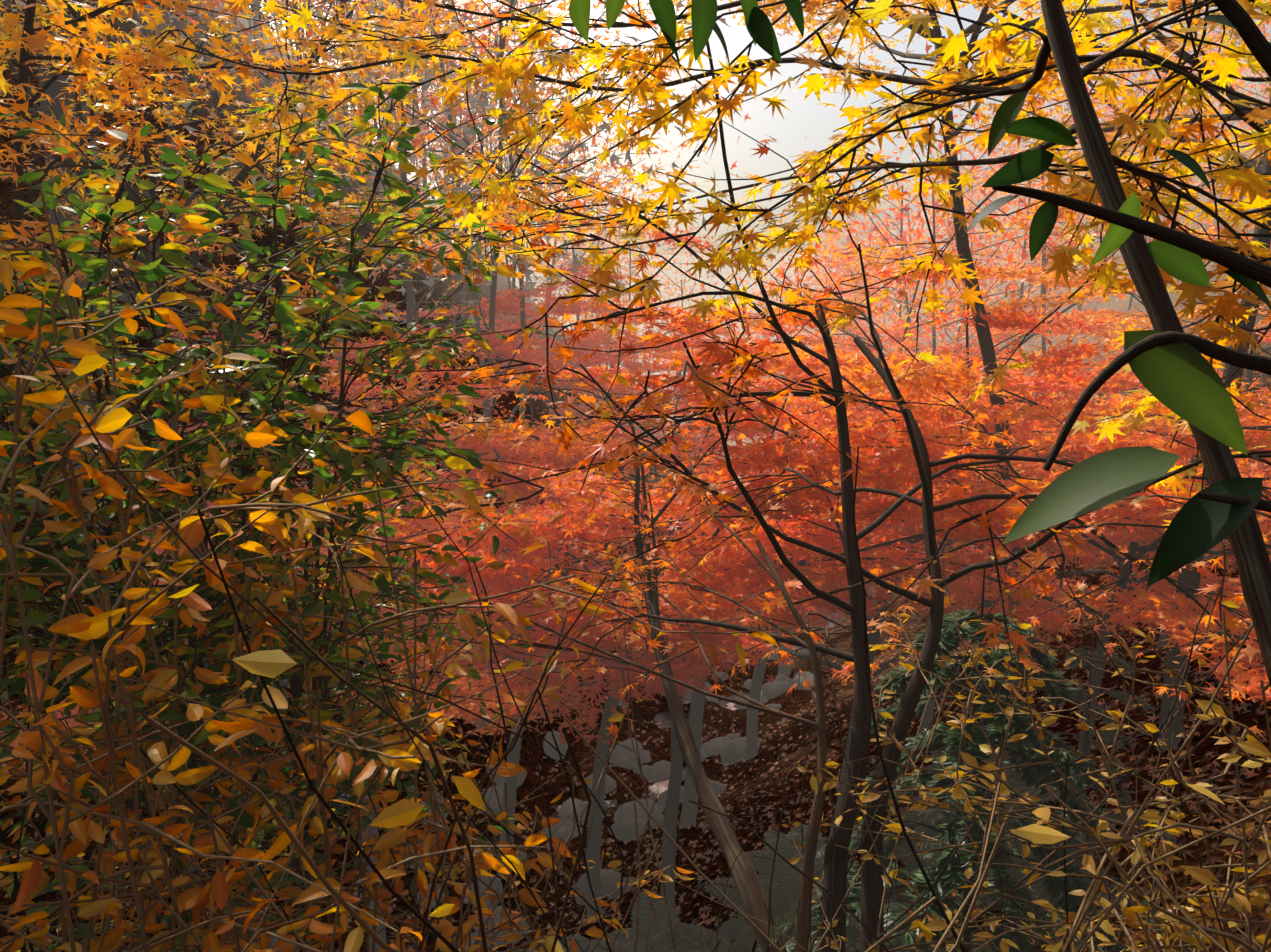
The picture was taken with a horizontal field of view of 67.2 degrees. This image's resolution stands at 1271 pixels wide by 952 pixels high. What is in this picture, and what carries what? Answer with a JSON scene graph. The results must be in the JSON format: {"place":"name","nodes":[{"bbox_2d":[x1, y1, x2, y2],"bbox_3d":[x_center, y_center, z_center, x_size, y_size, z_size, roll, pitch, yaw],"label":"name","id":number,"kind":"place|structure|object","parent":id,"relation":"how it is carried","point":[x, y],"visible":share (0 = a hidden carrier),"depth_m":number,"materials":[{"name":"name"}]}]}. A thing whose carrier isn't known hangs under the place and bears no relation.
{"place":"outdoors","nodes":[
{"label":"outdoors","id":0,"kind":"place"},
{"bbox_2d":[393,691,763,950],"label":"stream water","id":1,"kind":"structure","parent":0,"point":[664,718],"depth_m":14.17,"materials":[{"name":"black liquid"}]},
{"bbox_2d":[0,0,1270,951],"bbox_3d":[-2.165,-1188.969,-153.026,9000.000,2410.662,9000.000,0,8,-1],"label":"terrain","id":2,"kind":"structure","parent":0,"point":[792,702],"depth_m":14.11,"materials":[{"name":"brown soil"}]},
{"bbox_2d":[2,1,218,105],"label":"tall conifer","id":3,"kind":"object","parent":2,"relation":"on","point":[8,3],"visible":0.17,"depth_m":14.46,"materials":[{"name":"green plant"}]},
{"bbox_2d":[0,0,363,606],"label":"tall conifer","id":4,"kind":"object","parent":2,"relation":"on","point":[55,88],"visible":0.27,"depth_m":9.94,"materials":[{"name":"brown plant"}]},
{"bbox_2d":[0,185,481,951],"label":"bush","id":5,"kind":"object","parent":2,"relation":"on","point":[100,623],"visible":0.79,"depth_m":1.72,"materials":[{"name":"plant"}]},
{"bbox_2d":[0,0,517,951],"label":"maple","id":6,"kind":"object","parent":2,"relation":"on","point":[260,154],"visible":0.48,"depth_m":6.25,"materials":[{"name":"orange plant"}]},
{"bbox_2d":[0,80,561,951],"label":"evergreen shrub","id":7,"kind":"object","parent":2,"relation":"on","point":[78,246],"visible":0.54,"depth_m":2.70,"materials":[{"name":"green plant"}]},
{"bbox_2d":[0,0,633,950],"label":"maple","id":8,"kind":"object","parent":2,"relation":"on","point":[80,56],"visible":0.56,"depth_m":4.00,"materials":[{"name":"red plant"}]},
{"bbox_2d":[0,498,740,951],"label":"maple","id":9,"kind":"object","parent":2,"relation":"on","point":[564,530],"visible":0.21,"depth_m":8.12,"materials":[{"name":"red plant"}]},
{"bbox_2d":[35,401,734,729],"bbox_3d":[-3.673,1.290,13.454,8.316,4.898,7.286,-5,9,-32],"label":"maple","id":10,"kind":"object","parent":2,"relation":"on","point":[619,432],"visible":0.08,"depth_m":12.59,"materials":[{"name":"red plant"}]},
{"bbox_2d":[141,278,653,423],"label":"maple","id":11,"kind":"object","parent":2,"relation":"on","point":[503,350],"visible":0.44,"depth_m":17.18,"materials":[{"name":"red plant"}]},
{"bbox_2d":[0,387,812,951],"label":"bush","id":12,"kind":"object","parent":2,"relation":"on","point":[400,755],"visible":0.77,"depth_m":2.02,"materials":[{"name":"plant"}]},
{"bbox_2d":[131,639,693,951],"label":"shrub","id":13,"kind":"object","parent":2,"relation":"on","point":[445,929],"visible":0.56,"depth_m":2.49,"materials":[{"name":"orange plant"}]},
{"bbox_2d":[353,251,650,369],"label":"maple","id":14,"kind":"object","parent":2,"relation":"on","point":[513,325],"visible":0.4,"depth_m":22.88,"materials":[{"name":"red plant"}]},
{"bbox_2d":[224,325,831,667],"bbox_3d":[-2.283,0.737,14.609,8.240,5.954,8.581,-4,9,-27],"label":"maple","id":15,"kind":"object","parent":2,"relation":"on","point":[592,370],"visible":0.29,"depth_m":12.91,"materials":[{"name":"red plant"}]},
{"bbox_2d":[224,423,873,918],"bbox_3d":[-0.361,2.329,10.266,7.455,5.328,5.439,-6,10,-35],"label":"maple","id":16,"kind":"object","parent":2,"relation":"on","point":[594,845],"visible":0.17,"depth_m":8.60,"materials":[{"name":"red plant"}]},
{"bbox_2d":[281,460,834,878],"bbox_3d":[-0.976,2.508,11.437,6.961,5.483,6.263,0,8,-1],"label":"maple","id":17,"kind":"object","parent":2,"relation":"on","point":[513,755],"visible":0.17,"depth_m":10.64,"materials":[{"name":"red plant"}]},
{"bbox_2d":[274,476,843,951],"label":"stream rocks","id":18,"kind":"object","parent":2,"relation":"on","point":[730,748],"visible":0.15,"depth_m":13.39,"materials":[{"name":"grey stone"}]},
{"bbox_2d":[467,299,690,395],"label":"maple","id":19,"kind":"object","parent":2,"relation":"on","point":[595,336],"visible":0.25,"depth_m":24.12,"materials":[{"name":"red plant"}]},
{"bbox_2d":[0,0,1270,551],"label":"hillside trees","id":20,"kind":"object","parent":2,"relation":"on","point":[478,108],"visible":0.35,"depth_m":25.47,"materials":[{"name":"brown plant"}]},
{"bbox_2d":[0,348,1270,951],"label":"thicket bare stems","id":21,"kind":"object","parent":2,"relation":"on","point":[278,662],"visible":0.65,"depth_m":1.77,"materials":[{"name":"brown plant"}]},
{"bbox_2d":[0,214,1270,951],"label":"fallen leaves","id":22,"kind":"object","parent":2,"relation":"on","point":[1118,762],"visible":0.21,"depth_m":9.46,"materials":[{"name":"brown plant"}]},
{"bbox_2d":[496,385,796,951],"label":"tree","id":23,"kind":"object","parent":2,"relation":"on","point":[749,889],"visible":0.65,"depth_m":5.49,"materials":[{"name":"red plant"}]},
{"bbox_2d":[314,359,982,828],"bbox_3d":[0.764,1.640,12.219,8.837,6.258,6.218,-6,10,-35],"label":"maple","id":24,"kind":"object","parent":2,"relation":"on","point":[558,483],"visible":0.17,"depth_m":10.75,"materials":[{"name":"red plant"}]},
{"bbox_2d":[37,0,1270,687],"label":"maple","id":25,"kind":"object","parent":2,"relation":"on","point":[1057,52],"visible":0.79,"depth_m":2.72,"materials":[{"name":"yellow plant"}]},
{"bbox_2d":[464,289,848,474],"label":"maple","id":26,"kind":"object","parent":2,"relation":"on","point":[607,357],"visible":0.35,"depth_m":20.24,"materials":[{"name":"red plant"}]},
{"bbox_2d":[303,398,1053,907],"bbox_3d":[0.255,1.865,9.318,6.559,5.495,5.672,2,8,15],"label":"maple","id":27,"kind":"object","parent":2,"relation":"on","point":[833,566],"visible":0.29,"depth_m":7.84,"materials":[{"name":"red plant"}]},
{"bbox_2d":[570,308,850,477],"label":"maple","id":28,"kind":"object","parent":2,"relation":"on","point":[726,333],"visible":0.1,"depth_m":29.03,"materials":[{"name":"red plant"}]},
{"bbox_2d":[301,0,1270,951],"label":"tree","id":29,"kind":"object","parent":2,"relation":"on","point":[931,584],"visible":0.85,"depth_m":3.24,"materials":[{"name":"red plant"}]},
{"bbox_2d":[510,421,1087,759],"bbox_3d":[2.099,1.596,13.689,7.476,5.717,7.277,0,8,-1],"label":"maple","id":30,"kind":"object","parent":2,"relation":"on","point":[752,718],"visible":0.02,"depth_m":13.65,"materials":[{"name":"red plant"}]},
{"bbox_2d":[514,743,1125,951],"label":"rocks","id":31,"kind":"object","parent":2,"relation":"on","point":[698,938],"visible":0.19,"depth_m":7.31,"materials":[{"name":"grey stone"}]},
{"bbox_2d":[620,318,1022,439],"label":"maple","id":32,"kind":"object","parent":2,"relation":"on","point":[895,335],"visible":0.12,"depth_m":25.23,"materials":[{"name":"red plant"}]},
{"bbox_2d":[605,226,1059,675],"bbox_3d":[3.839,-0.096,18.088,8.851,8.434,7.895,0,8,-1],"label":"maple","id":33,"kind":"object","parent":2,"relation":"on","point":[784,669],"visible":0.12,"depth_m":16.07,"materials":[{"name":"red plant"}]},
{"bbox_2d":[472,366,1270,814],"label":"maple","id":34,"kind":"object","parent":2,"relation":"on","point":[812,456],"visible":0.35,"depth_m":6.98,"materials":[{"name":"red plant"}]},
{"bbox_2d":[550,297,1270,745],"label":"maple","id":35,"kind":"object","parent":2,"relation":"on","point":[1182,615],"visible":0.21,"depth_m":6.82,"materials":[{"name":"red plant"}]},
{"bbox_2d":[569,0,1270,587],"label":"big shrub leaf","id":36,"kind":"object","parent":2,"relation":"on","point":[1175,372],"visible":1,"depth_m":0.95,"materials":[{"name":"green plant"}]},
{"bbox_2d":[582,410,1270,735],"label":"maple","id":37,"kind":"object","parent":2,"relation":"on","point":[961,586],"visible":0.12,"depth_m":7.99,"materials":[{"name":"red plant"}]},
{"bbox_2d":[626,0,1270,733],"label":"maple","id":38,"kind":"object","parent":2,"relation":"on","point":[984,332],"visible":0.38,"depth_m":8.23,"materials":[{"name":"yellow plant"}]},
{"bbox_2d":[631,255,1270,647],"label":"maple","id":39,"kind":"object","parent":2,"relation":"on","point":[1009,319],"visible":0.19,"depth_m":8.87,"materials":[{"name":"red plant"}]},
{"bbox_2d":[651,289,1270,751],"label":"maple","id":40,"kind":"object","parent":2,"relation":"on","point":[925,379],"visible":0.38,"depth_m":7.09,"materials":[{"name":"red plant"}]},
{"bbox_2d":[800,267,1150,551],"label":"maple","id":41,"kind":"object","parent":2,"relation":"on","point":[1044,330],"visible":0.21,"depth_m":19.72,"materials":[{"name":"red plant"}]},
{"bbox_2d":[765,568,1195,951],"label":"young conifer","id":42,"kind":"object","parent":2,"relation":"on","point":[951,878],"visible":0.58,"depth_m":3.57,"materials":[{"name":"green plant"}]},
{"bbox_2d":[716,336,1270,647],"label":"maple","id":43,"kind":"object","parent":2,"relation":"on","point":[1089,413],"visible":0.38,"depth_m":8.56,"materials":[{"name":"red plant"}]},
{"bbox_2d":[735,0,1270,750],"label":"maple","id":44,"kind":"object","parent":2,"relation":"on","point":[1189,576],"visible":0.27,"depth_m":6.63,"materials":[{"name":"yellow plant"}]},
{"bbox_2d":[759,324,1270,548],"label":"maple","id":45,"kind":"object","parent":2,"relation":"on","point":[1115,375],"visible":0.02,"depth_m":14.27,"materials":[{"name":"red plant"}]},
{"bbox_2d":[782,493,1270,951],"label":"bush","id":46,"kind":"object","parent":2,"relation":"on","point":[1252,744],"visible":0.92,"depth_m":2.23,"materials":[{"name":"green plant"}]},
{"bbox_2d":[950,634,1183,941],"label":"young conifer","id":47,"kind":"object","parent":2,"relation":"on","point":[1107,737],"visible":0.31,"depth_m":5.55,"materials":[{"name":"green plant"}]},
{"bbox_2d":[937,178,1270,432],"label":"maple","id":48,"kind":"object","parent":2,"relation":"on","point":[1125,320],"visible":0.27,"depth_m":12.11,"materials":[{"name":"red plant"}]},
{"bbox_2d":[249,0,1270,262],"label":"sky","id":49,"kind":"structure","parent":0,"point":[818,123],"materials":[{"name":"white"}]}
]}

